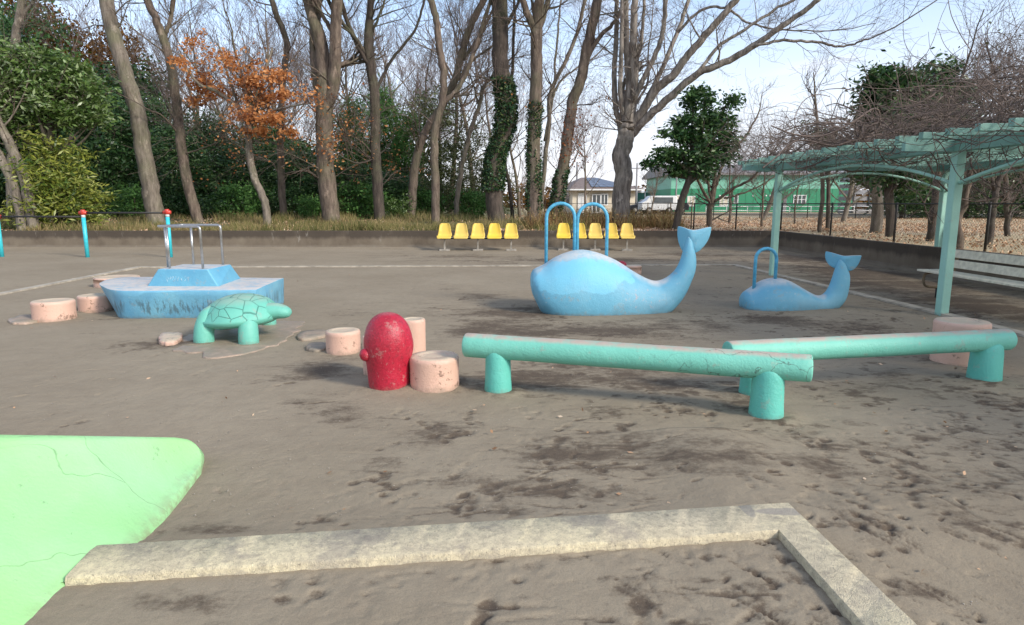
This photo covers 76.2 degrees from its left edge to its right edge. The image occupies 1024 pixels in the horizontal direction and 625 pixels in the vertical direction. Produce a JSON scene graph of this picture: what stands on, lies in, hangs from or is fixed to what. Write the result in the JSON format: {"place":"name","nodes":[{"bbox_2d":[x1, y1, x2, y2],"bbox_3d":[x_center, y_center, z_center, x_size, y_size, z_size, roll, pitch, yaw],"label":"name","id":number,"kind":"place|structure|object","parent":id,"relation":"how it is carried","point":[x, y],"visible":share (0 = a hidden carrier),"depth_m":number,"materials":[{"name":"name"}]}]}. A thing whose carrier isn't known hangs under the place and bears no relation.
{"place":"outdoors","nodes":[
{"label":"outdoors","id":0,"kind":"place"},
{"bbox_2d":[0,247,1023,624],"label":"ground","id":1,"kind":"structure","parent":0,"point":[934,535],"depth_m":4.08,"materials":[{"name":"soil"}]},
{"bbox_2d":[0,209,172,256],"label":"horizontal bars","id":2,"kind":"object","parent":1,"relation":"on","point":[166,212],"visible":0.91,"depth_m":17.84,"materials":[{"name":"paint"}]},
{"bbox_2d":[173,320,304,358],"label":"flat slab","id":3,"kind":"structure","parent":1,"relation":"on","point":[278,333],"depth_m":6.92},
{"bbox_2d":[193,293,291,344],"bbox_3d":[-3.034,0.050,7.254,0.972,0.549,1.234,-5,11,-30],"label":"turtle","id":4,"kind":"object","parent":3,"relation":"on","point":[246,314],"visible":0.94,"depth_m":6.83},
{"bbox_2d":[437,223,517,250],"bbox_3d":[-1.071,-2.357,20.492,2.546,0.869,0.467,0,9,0],"label":"seat row","id":5,"kind":"object","parent":1,"relation":"on","point":[478,232],"visible":1,"depth_m":20.60,"materials":[{"name":"yellow plastic"}]},
{"bbox_2d":[0,264,1023,336],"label":"boundary strip","id":6,"kind":"object","parent":1,"relation":"on","point":[932,311],"visible":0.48,"depth_m":13.01,"materials":[{"name":"concrete"}]},
{"bbox_2d":[556,223,634,250],"bbox_3d":[2.626,-2.373,20.591,2.453,0.869,0.467,1,9,4],"label":"seat row","id":7,"kind":"object","parent":1,"relation":"on","point":[595,232],"visible":0.77,"depth_m":20.67,"materials":[{"name":"yellow plastic"}]},
{"bbox_2d":[530,202,710,315],"bbox_3d":[1.478,-0.601,8.943,2.455,1.809,1.003,0,9,0],"label":"whale","id":8,"kind":"object","parent":1,"relation":"on","point":[576,281],"visible":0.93,"depth_m":8.65},
{"bbox_2d":[462,333,812,419],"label":"balance beam","id":9,"kind":"structure","parent":1,"relation":"on","point":[769,373],"depth_m":4.63,"materials":[{"name":"concrete"}]},
{"bbox_2d":[722,329,1017,395],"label":"balance beam","id":10,"kind":"structure","parent":1,"relation":"on","point":[985,348],"depth_m":5.16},
{"bbox_2d":[778,231,1023,290],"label":"retaining wall","id":11,"kind":"structure","parent":1,"relation":"on","point":[905,257],"depth_m":15.18,"materials":[{"name":"concrete"}]},
{"bbox_2d":[917,250,1023,297],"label":"bench","id":12,"kind":"object","parent":1,"relation":"on","point":[995,258],"visible":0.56,"depth_m":9.36,"materials":[{"name":"wood"}]},
{"bbox_2d":[0,0,1023,204],"label":"sky","id":13,"kind":"structure","parent":0,"point":[786,90],"materials":[{"name":"white"}]},
{"bbox_2d":[1,205,1023,254],"bbox_3d":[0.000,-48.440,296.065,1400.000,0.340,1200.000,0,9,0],"label":"terrain","id":14,"kind":"structure","parent":0,"point":[988,249],"depth_m":25.75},
{"bbox_2d":[0,51,44,230],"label":"leaning tree","id":15,"kind":"object","parent":14,"relation":"on","point":[15,192],"visible":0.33,"depth_m":21.85,"materials":[{"name":"brown plant"}]},
{"bbox_2d":[0,27,49,227],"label":"leaning tree","id":16,"kind":"object","parent":14,"relation":"on","point":[9,143],"visible":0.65,"depth_m":21.74,"materials":[{"name":"brown plant"}]},
{"bbox_2d":[0,0,81,213],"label":"evergreen tree","id":17,"kind":"object","parent":14,"relation":"on","point":[8,21],"visible":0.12,"depth_m":36.06,"materials":[{"name":"green plant"}]},
{"bbox_2d":[0,0,95,214],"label":"pale tree","id":18,"kind":"object","parent":14,"relation":"on","point":[22,10],"visible":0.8,"depth_m":28.23,"materials":[{"name":"brown plant"}]},
{"bbox_2d":[7,0,112,92],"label":"evergreen tree","id":19,"kind":"object","parent":14,"relation":"on","point":[74,36],"visible":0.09,"depth_m":39.10,"materials":[{"name":"green plant"}]},
{"bbox_2d":[0,126,124,229],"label":"yellowish shrub","id":20,"kind":"object","parent":14,"relation":"on","point":[49,184],"visible":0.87,"depth_m":22.20,"materials":[{"name":"green plant"}]},
{"bbox_2d":[0,30,125,225],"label":"glossy evergreen","id":21,"kind":"object","parent":14,"relation":"on","point":[59,94],"visible":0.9,"depth_m":22.12,"materials":[{"name":"green plant"}]},
{"bbox_2d":[5,0,126,82],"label":"bare tree","id":22,"kind":"object","parent":14,"relation":"on","point":[78,39],"visible":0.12,"depth_m":37.20,"materials":[{"name":"brown plant"}]},
{"bbox_2d":[28,85,156,208],"bbox_3d":[-20.049,-7.527,30.771,5.395,6.587,5.821,8,12,39],"label":"evergreen tree","id":23,"kind":"object","parent":14,"relation":"on","point":[96,142],"visible":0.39,"depth_m":30.64,"materials":[{"name":"green plant"}]},
{"bbox_2d":[60,0,164,223],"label":"leaning tree","id":24,"kind":"object","parent":14,"relation":"on","point":[151,196],"visible":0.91,"depth_m":24.44,"materials":[{"name":"brown plant"}]},
{"bbox_2d":[60,52,183,191],"bbox_3d":[-22.632,-9.831,36.429,8.431,9.540,7.813,-6,11,-31],"label":"evergreen tree","id":25,"kind":"object","parent":14,"relation":"on","point":[137,75],"visible":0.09,"depth_m":36.42,"materials":[{"name":"green plant"}]},
{"bbox_2d":[75,15,184,173],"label":"evergreen tree","id":26,"kind":"object","parent":14,"relation":"on","point":[125,43],"visible":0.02,"depth_m":41.73,"materials":[{"name":"green plant"}]},
{"bbox_2d":[100,180,166,217],"bbox_3d":[-16.238,-4.763,27.831,2.173,1.960,2.786,2,10,13],"label":"bush","id":27,"kind":"object","parent":14,"relation":"on","point":[132,200],"visible":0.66,"depth_m":27.41,"materials":[{"name":"green plant"}]},
{"bbox_2d":[92,90,213,198],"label":"evergreen tree","id":28,"kind":"object","parent":14,"relation":"on","point":[158,107],"visible":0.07,"depth_m":31.24,"materials":[{"name":"green plant"}]},
{"bbox_2d":[39,0,276,222],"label":"forked tree","id":29,"kind":"object","parent":14,"relation":"on","point":[177,113],"visible":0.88,"depth_m":24.65,"materials":[{"name":"brown plant"}]},
{"bbox_2d":[113,0,234,163],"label":"bare tree","id":30,"kind":"object","parent":14,"relation":"on","point":[176,51],"visible":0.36,"depth_m":35.28,"materials":[{"name":"brown plant"}]},
{"bbox_2d":[123,0,244,189],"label":"bare tree","id":31,"kind":"object","parent":14,"relation":"on","point":[141,49],"visible":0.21,"depth_m":43.39,"materials":[{"name":"brown plant"}]},
{"bbox_2d":[149,121,229,216],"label":"evergreen tree","id":32,"kind":"object","parent":14,"relation":"on","point":[163,149],"visible":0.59,"depth_m":28.83,"materials":[{"name":"green plant"}]},
{"bbox_2d":[122,0,292,162],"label":"bare tree","id":33,"kind":"object","parent":14,"relation":"on","point":[220,102],"visible":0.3,"depth_m":35.89,"materials":[{"name":"brown plant"}]},
{"bbox_2d":[160,105,266,213],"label":"evergreen tree","id":34,"kind":"object","parent":14,"relation":"on","point":[209,130],"visible":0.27,"depth_m":31.57,"materials":[{"name":"green plant"}]},
{"bbox_2d":[187,181,253,218],"bbox_3d":[-12.373,-4.656,27.603,2.144,1.742,2.488,9,13,42],"label":"bush","id":35,"kind":"object","parent":14,"relation":"on","point":[206,204],"visible":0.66,"depth_m":27.27,"materials":[{"name":"green plant"}]},
{"bbox_2d":[204,174,277,217],"bbox_3d":[-11.629,-4.776,27.637,2.950,2.076,2.300,5,11,28],"label":"bush","id":36,"kind":"object","parent":14,"relation":"on","point":[240,195],"visible":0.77,"depth_m":27.49,"materials":[{"name":"green plant"}]},
{"bbox_2d":[201,142,290,214],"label":"evergreen tree","id":37,"kind":"object","parent":14,"relation":"on","point":[263,176],"visible":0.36,"depth_m":29.90,"materials":[{"name":"green plant"}]},
{"bbox_2d":[165,28,334,224],"bbox_3d":[-9.305,-6.749,23.887,6.219,7.790,3.817,0,9,0],"label":"orange leaf tree","id":38,"kind":"object","parent":14,"relation":"on","point":[258,100],"visible":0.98,"depth_m":23.66,"materials":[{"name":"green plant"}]},
{"bbox_2d":[171,0,328,195],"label":"bare tree","id":39,"kind":"object","parent":14,"relation":"on","point":[232,34],"visible":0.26,"depth_m":37.79,"materials":[{"name":"brown plant"}]},
{"bbox_2d":[200,0,314,211],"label":"bare tree","id":40,"kind":"object","parent":14,"relation":"on","point":[240,31],"visible":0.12,"depth_m":46.14,"materials":[{"name":"brown plant"}]},
{"bbox_2d":[222,116,310,214],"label":"evergreen tree","id":41,"kind":"object","parent":14,"relation":"on","point":[269,147],"visible":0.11,"depth_m":34.62,"materials":[{"name":"green plant"}]},
{"bbox_2d":[172,0,372,218],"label":"slim tree","id":42,"kind":"object","parent":14,"relation":"on","point":[280,162],"visible":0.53,"depth_m":27.04,"materials":[{"name":"brown plant"}]},
{"bbox_2d":[218,0,347,166],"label":"bare tree","id":43,"kind":"object","parent":14,"relation":"on","point":[274,55],"visible":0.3,"depth_m":36.71,"materials":[{"name":"brown plant"}]},
{"bbox_2d":[226,0,347,147],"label":"bare tree","id":44,"kind":"object","parent":14,"relation":"on","point":[256,19],"visible":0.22,"depth_m":45.28,"materials":[{"name":"brown plant"}]},
{"bbox_2d":[266,181,319,217],"bbox_3d":[-9.871,-5.050,29.409,2.824,1.977,2.433,-6,11,-31],"label":"bush","id":45,"kind":"object","parent":14,"relation":"on","point":[292,205],"visible":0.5,"depth_m":29.06,"materials":[{"name":"green plant"}]},
{"bbox_2d":[0,208,589,230],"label":"grass","id":46,"kind":"structure","parent":14,"relation":"on","point":[349,225],"depth_m":23.47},
{"bbox_2d":[256,146,339,216],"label":"evergreen tree","id":47,"kind":"object","parent":14,"relation":"on","point":[306,180],"visible":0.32,"depth_m":29.76,"materials":[{"name":"green plant"}]},
{"bbox_2d":[292,193,321,218],"bbox_3d":[-8.319,-4.420,27.256,1.492,1.346,1.914,-5,11,-27],"label":"bush","id":48,"kind":"object","parent":14,"relation":"on","point":[309,204],"visible":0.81,"depth_m":26.99,"materials":[{"name":"green plant"}]},
{"bbox_2d":[228,0,395,222],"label":"forked tree","id":49,"kind":"object","parent":14,"relation":"on","point":[327,189],"visible":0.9,"depth_m":24.70,"materials":[{"name":"brown plant"}]},
{"bbox_2d":[235,0,398,147],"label":"bare tree","id":50,"kind":"object","parent":14,"relation":"on","point":[246,42],"visible":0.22,"depth_m":42.65,"materials":[{"name":"brown plant"}]},
{"bbox_2d":[298,86,370,215],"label":"evergreen tree","id":51,"kind":"object","parent":14,"relation":"on","point":[355,130],"visible":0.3,"depth_m":31.61,"materials":[{"name":"green plant"}]},
{"bbox_2d":[272,0,401,154],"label":"bare tree","id":52,"kind":"object","parent":14,"relation":"on","point":[346,57],"visible":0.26,"depth_m":38.53,"materials":[{"name":"brown plant"}]},
{"bbox_2d":[313,158,400,217],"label":"evergreen tree","id":53,"kind":"object","parent":14,"relation":"on","point":[363,172],"visible":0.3,"depth_m":29.02,"materials":[{"name":"green plant"}]},
{"bbox_2d":[337,175,395,218],"bbox_3d":[-6.323,-4.838,27.936,2.998,2.109,2.338,7,12,38],"label":"bush","id":54,"kind":"object","parent":14,"relation":"on","point":[357,207],"visible":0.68,"depth_m":27.48,"materials":[{"name":"green plant"}]},
{"bbox_2d":[269,0,481,219],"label":"dark tree","id":55,"kind":"object","parent":14,"relation":"on","point":[366,52],"visible":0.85,"depth_m":25.79,"materials":[{"name":"brown plant"}]},
{"bbox_2d":[344,170,429,216],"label":"evergreen tree","id":56,"kind":"object","parent":14,"relation":"on","point":[397,186],"visible":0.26,"depth_m":28.93,"materials":[{"name":"green plant"}]},
{"bbox_2d":[356,72,423,210],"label":"evergreen tree","id":57,"kind":"object","parent":14,"relation":"on","point":[387,121],"visible":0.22,"depth_m":33.49,"materials":[{"name":"green plant"}]},
{"bbox_2d":[333,0,458,166],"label":"bare tree","id":58,"kind":"object","parent":14,"relation":"on","point":[390,81],"visible":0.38,"depth_m":36.91,"materials":[{"name":"brown plant"}]},
{"bbox_2d":[369,105,450,207],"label":"evergreen tree","id":59,"kind":"object","parent":14,"relation":"on","point":[400,138],"visible":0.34,"depth_m":32.52,"materials":[{"name":"green plant"}]},
{"bbox_2d":[360,0,471,181],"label":"bare tree","id":60,"kind":"object","parent":14,"relation":"on","point":[424,69],"visible":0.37,"depth_m":37.95,"materials":[{"name":"brown plant"}]},
{"bbox_2d":[380,79,492,211],"bbox_3d":[-3.621,-8.327,33.961,6.450,7.141,5.795,3,10,16],"label":"evergreen tree","id":61,"kind":"object","parent":14,"relation":"on","point":[448,124],"visible":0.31,"depth_m":33.02,"materials":[{"name":"green plant"}]},
{"bbox_2d":[390,0,509,213],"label":"bare tree","id":62,"kind":"object","parent":14,"relation":"on","point":[465,21],"visible":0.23,"depth_m":39.87,"materials":[{"name":"brown plant"}]},
{"bbox_2d":[422,128,487,211],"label":"evergreen tree","id":63,"kind":"object","parent":14,"relation":"on","point":[442,159],"visible":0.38,"depth_m":32.99,"materials":[{"name":"green plant"}]},
{"bbox_2d":[381,0,530,223],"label":"slim tree","id":64,"kind":"object","parent":14,"relation":"on","point":[444,99],"visible":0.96,"depth_m":24.49,"materials":[{"name":"brown plant"}]},
{"bbox_2d":[441,186,486,217],"bbox_3d":[-1.843,-4.951,29.560,2.529,1.780,1.972,8,12,39],"label":"bush","id":65,"kind":"object","parent":14,"relation":"on","point":[472,202],"visible":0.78,"depth_m":29.21,"materials":[{"name":"green plant"}]},
{"bbox_2d":[378,0,555,210],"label":"bare tree","id":66,"kind":"object","parent":14,"relation":"on","point":[467,89],"visible":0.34,"depth_m":37.78,"materials":[{"name":"brown plant"}]},
{"bbox_2d":[348,0,588,215],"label":"leaning tree","id":67,"kind":"object","parent":14,"relation":"on","point":[416,160],"visible":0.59,"depth_m":26.71,"materials":[{"name":"brown plant"}]},
{"bbox_2d":[425,1,530,215],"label":"pale tree","id":68,"kind":"object","parent":14,"relation":"on","point":[459,181],"visible":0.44,"depth_m":27.94,"materials":[{"name":"brown plant"}]},
{"bbox_2d":[440,0,530,222],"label":"ivy tree","id":69,"kind":"object","parent":14,"relation":"on","point":[496,154],"visible":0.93,"depth_m":24.87,"materials":[{"name":"green plant"}]},
{"bbox_2d":[450,157,523,217],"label":"evergreen tree","id":70,"kind":"object","parent":14,"relation":"on","point":[477,184],"visible":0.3,"depth_m":30.97,"materials":[{"name":"green plant"}]},
{"bbox_2d":[1,214,1023,254],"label":"fallen leaves","id":71,"kind":"object","parent":14,"relation":"on","point":[800,223],"visible":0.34,"depth_m":24.34,"materials":[{"name":"brown plant"}]},
{"bbox_2d":[449,0,588,222],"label":"slim tree","id":72,"kind":"object","parent":14,"relation":"on","point":[507,173],"visible":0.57,"depth_m":25.73,"materials":[{"name":"brown plant"}]},
{"bbox_2d":[483,58,555,216],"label":"bare tree","id":73,"kind":"object","parent":14,"relation":"on","point":[517,184],"visible":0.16,"depth_m":39.40,"materials":[{"name":"brown plant"}]},
{"bbox_2d":[447,0,613,222],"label":"forked tree","id":74,"kind":"object","parent":14,"relation":"on","point":[533,184],"visible":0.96,"depth_m":24.34,"materials":[{"name":"brown plant"}]},
{"bbox_2d":[513,52,610,211],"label":"bare tree","id":75,"kind":"object","parent":14,"relation":"on","point":[582,130],"visible":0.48,"depth_m":42.65,"materials":[{"name":"brown plant"}]},
{"bbox_2d":[550,84,613,212],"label":"bare tree","id":76,"kind":"object","parent":14,"relation":"on","point":[584,168],"visible":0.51,"depth_m":50.93,"materials":[{"name":"brown plant"}]},
{"bbox_2d":[501,0,691,221],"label":"leaning tree","id":77,"kind":"object","parent":14,"relation":"on","point":[559,182],"visible":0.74,"depth_m":24.39,"materials":[{"name":"brown plant"}]},
{"bbox_2d":[513,206,689,229],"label":"dry weeds","id":78,"kind":"object","parent":14,"relation":"on","point":[661,221],"visible":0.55,"depth_m":24.18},
{"bbox_2d":[563,177,644,212],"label":"house","id":79,"kind":"structure","parent":14,"relation":"on","point":[601,191],"depth_m":69.05,"materials":[{"name":"tile"}]},
{"bbox_2d":[508,0,705,213],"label":"pale tree","id":80,"kind":"object","parent":14,"relation":"on","point":[550,101],"visible":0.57,"depth_m":28.68,"materials":[{"name":"brown plant"}]},
{"bbox_2d":[639,81,749,229],"bbox_3d":[6.244,-5.282,22.672,3.735,5.260,2.053,0,9,0],"label":"evergreen tree","id":81,"kind":"object","parent":14,"relation":"on","point":[692,167],"visible":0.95,"depth_m":22.30,"materials":[{"name":"green plant"}]},
{"bbox_2d":[662,78,810,228],"bbox_3d":[8.308,-5.802,24.139,5.824,6.028,4.555,0,9,0],"label":"bare small tree","id":82,"kind":"object","parent":14,"relation":"on","point":[712,194],"visible":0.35,"depth_m":24.50,"materials":[{"name":"brown plant"}]},
{"bbox_2d":[642,165,851,211],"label":"green building","id":83,"kind":"structure","parent":14,"relation":"on","point":[666,187],"depth_m":74.81,"materials":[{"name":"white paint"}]},
{"bbox_2d":[556,0,994,226],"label":"split tree","id":84,"kind":"object","parent":14,"relation":"on","point":[630,121],"visible":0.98,"depth_m":23.25,"materials":[{"name":"brown plant"}]},
{"bbox_2d":[788,22,861,232],"bbox_3d":[10.591,-5.630,20.858,3.062,6.891,2.709,-5,11,-27],"label":"bare small tree","id":85,"kind":"object","parent":14,"relation":"on","point":[822,187],"visible":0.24,"depth_m":20.89,"materials":[{"name":"brown plant"}]},
{"bbox_2d":[830,171,883,232],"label":"pale trunk tree","id":86,"kind":"object","parent":14,"relation":"on","point":[881,206],"visible":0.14,"depth_m":20.66,"materials":[{"name":"brown plant"}]},
{"bbox_2d":[693,202,1023,251],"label":"fence","id":87,"kind":"object","parent":14,"relation":"on","point":[988,213],"visible":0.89,"depth_m":15.95,"materials":[{"name":"metal"}]},
{"bbox_2d":[866,172,934,218],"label":"evergreen tree","id":88,"kind":"object","parent":14,"relation":"on","point":[909,199],"visible":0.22,"depth_m":40.79,"materials":[{"name":"green plant"}]},
{"bbox_2d":[839,41,984,236],"bbox_3d":[10.867,-4.565,18.042,3.653,5.471,2.860,-2,10,-13],"label":"evergreen tree","id":89,"kind":"object","parent":14,"relation":"on","point":[884,70],"visible":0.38,"depth_m":17.54,"materials":[{"name":"green plant"}]},
{"bbox_2d":[847,0,1023,240],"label":"dark tree","id":90,"kind":"object","parent":14,"relation":"on","point":[934,199],"visible":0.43,"depth_m":15.62,"materials":[{"name":"brown plant"}]},
{"bbox_2d":[910,6,1023,244],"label":"dark tree","id":91,"kind":"object","parent":14,"relation":"on","point":[995,192],"visible":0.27,"depth_m":14.89,"materials":[{"name":"brown plant"}]},
{"bbox_2d":[911,169,1023,218],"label":"evergreen tree","id":92,"kind":"object","parent":14,"relation":"on","point":[975,207],"visible":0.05,"depth_m":40.45,"materials":[{"name":"green plant"}]},
{"bbox_2d":[940,0,1023,235],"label":"grey tree","id":93,"kind":"object","parent":14,"relation":"on","point":[1007,210],"visible":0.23,"depth_m":18.23,"materials":[{"name":"twig"},{"name":"bark"}]},
{"bbox_3d":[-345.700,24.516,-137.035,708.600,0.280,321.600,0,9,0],"label":"ground base","id":94,"kind":"structure","parent":0,"visible":0},
{"bbox_2d":[30,298,76,322],"bbox_3d":[-5.827,0.013,8.314,0.491,0.348,0.483,0,9,0],"label":"stump","id":95,"kind":"object","parent":94,"relation":"on","point":[53,309],"visible":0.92,"depth_m":8.14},
{"bbox_2d":[76,293,113,312],"bbox_3d":[-5.718,-0.085,8.975,0.437,0.324,0.432,0,9,0],"label":"stump","id":96,"kind":"object","parent":94,"relation":"on","point":[93,303],"visible":0.73,"depth_m":8.80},
{"bbox_2d":[0,435,204,624],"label":"concrete slide","id":97,"kind":"object","parent":94,"relation":"on","point":[68,504],"visible":0.91,"depth_m":2.82,"materials":[{"name":"green paint"}]},
{"bbox_2d":[99,224,283,318],"bbox_3d":[-4.565,-0.578,8.985,2.610,1.254,1.628,0,9,0],"label":"boat","id":98,"kind":"object","parent":94,"relation":"on","point":[193,290],"visible":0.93,"depth_m":8.61,"materials":[{"name":"blue paint"}]},
{"bbox_2d":[325,327,360,354],"bbox_3d":[-1.679,0.329,6.502,0.343,0.319,0.349,0,9,0],"label":"stump","id":99,"kind":"object","parent":94,"relation":"on","point":[343,340],"visible":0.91,"depth_m":6.36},
{"bbox_2d":[1,231,770,246],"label":"retaining wall","id":100,"kind":"structure","parent":94,"relation":"on","point":[327,239],"depth_m":21.53,"materials":[{"name":"concrete"}]},
{"bbox_2d":[359,312,413,390],"bbox_3d":[-0.994,0.343,5.226,0.411,0.699,0.381,0,9,0],"label":"red post","id":101,"kind":"object","parent":94,"relation":"on","point":[386,352],"visible":0.89,"depth_m":5.08,"materials":[{"name":"paint"}]},
{"bbox_2d":[404,317,425,353],"bbox_3d":[-0.930,0.297,6.173,0.234,0.489,0.236,0,9,0],"label":"stump","id":102,"kind":"object","parent":94,"relation":"on","point":[417,327],"visible":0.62,"depth_m":6.07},
{"bbox_2d":[409,350,458,392],"bbox_3d":[-0.624,0.515,5.268,0.404,0.355,0.411,0,9,0],"label":"stump","id":103,"kind":"object","parent":94,"relation":"on","point":[434,371],"visible":0.9,"depth_m":5.10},
{"bbox_2d":[65,503,916,624],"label":"kerb","id":104,"kind":"structure","parent":94,"relation":"on","point":[856,595],"depth_m":2.67,"materials":[{"name":"concrete"}]},
{"bbox_2d":[739,247,860,311],"bbox_3d":[4.066,-0.377,9.213,1.632,1.100,0.650,0,9,0],"label":"whale","id":105,"kind":"object","parent":94,"relation":"on","point":[775,293],"visible":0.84,"depth_m":9.09},
{"bbox_2d":[738,118,1023,315],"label":"pergola","id":106,"kind":"object","parent":94,"relation":"on","point":[948,213],"visible":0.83,"depth_m":8.96,"materials":[{"name":"metal"}]},
{"bbox_2d":[704,0,1023,248],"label":"wisteria","id":107,"kind":"object","parent":106,"relation":"on","point":[836,139],"visible":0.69,"depth_m":9.31,"materials":[{"name":"brown plant"}]},
{"bbox_2d":[929,317,991,366],"bbox_3d":[4.122,0.317,6.017,0.460,0.501,0.455,0,9,0],"label":"stump","id":108,"kind":"object","parent":94,"relation":"on","point":[942,324],"visible":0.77,"depth_m":5.88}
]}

